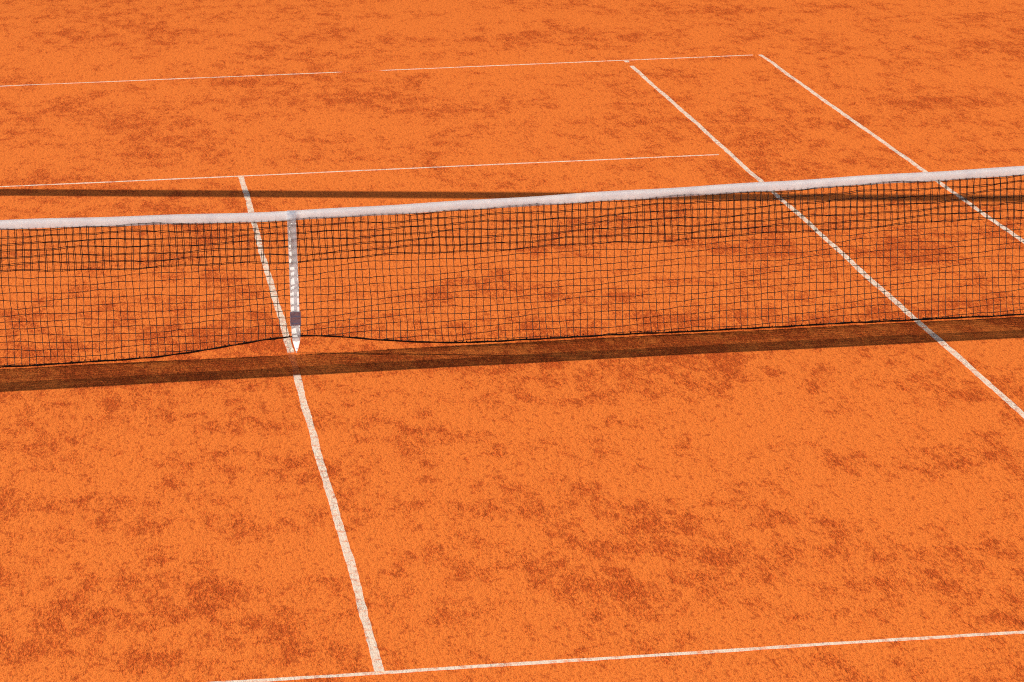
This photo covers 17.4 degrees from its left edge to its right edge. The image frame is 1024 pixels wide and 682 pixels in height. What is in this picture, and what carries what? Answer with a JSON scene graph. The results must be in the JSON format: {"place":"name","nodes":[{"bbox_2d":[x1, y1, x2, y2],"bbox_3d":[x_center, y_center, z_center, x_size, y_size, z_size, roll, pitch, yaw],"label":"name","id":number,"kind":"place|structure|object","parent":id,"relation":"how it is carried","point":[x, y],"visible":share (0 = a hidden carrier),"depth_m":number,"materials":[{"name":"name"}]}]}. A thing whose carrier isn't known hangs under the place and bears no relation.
{"place":"outdoors","nodes":[
{"label":"outdoors","id":0,"kind":"place"},
{"bbox_2d":[0,0,1023,681],"bbox_3d":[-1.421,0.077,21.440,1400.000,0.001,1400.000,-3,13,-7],"label":"clay ground","id":1,"kind":"structure","parent":0,"point":[168,518],"depth_m":21.08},
{"bbox_2d":[290,311,300,352],"bbox_3d":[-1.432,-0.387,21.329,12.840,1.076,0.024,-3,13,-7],"label":"strap buckle","id":2,"kind":"object","parent":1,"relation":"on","point":[295,318],"visible":0.96,"depth_m":21.38,"materials":[{"name":"grey metal"}]},
{"bbox_2d":[0,55,1023,681],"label":"court lines","id":3,"kind":"object","parent":1,"relation":"on","point":[360,601],"visible":0.94,"depth_m":20.17,"materials":[{"name":"paint"}]},
{"bbox_2d":[0,166,1023,229],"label":"net headband","id":4,"kind":"object","parent":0,"point":[499,202],"visible":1,"depth_m":21.39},
{"bbox_2d":[0,175,1023,365],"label":"net","id":5,"kind":"object","parent":4,"relation":"hanging from","point":[572,224],"visible":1,"depth_m":21.50,"materials":[{"name":"black fabric"}]},
{"bbox_2d":[0,175,1021,365],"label":"net knots","id":6,"kind":"object","parent":5,"relation":"attached to","point":[523,260],"visible":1,"depth_m":21.51,"materials":[{"name":"black fabric"}]},
{"bbox_2d":[0,314,1023,367],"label":"net bottom cord","id":7,"kind":"object","parent":5,"relation":"attached to","point":[500,340],"visible":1,"depth_m":21.56,"materials":[{"name":"black fabric"}]},
{"bbox_3d":[-1.467,-0.304,21.345,13.047,1.388,0.082,-3,13,-7],"label":"net","id":8,"kind":"object","parent":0,"visible":0},
{"bbox_2d":[287,210,299,350],"bbox_3d":[-1.392,-0.383,21.337,0.055,0.918,0.027,-3,13,-7],"label":"strap","id":9,"kind":"object","parent":8,"relation":"attached to","point":[293,261],"visible":1,"depth_m":21.32,"materials":[{"name":"white fabric"}]}
]}

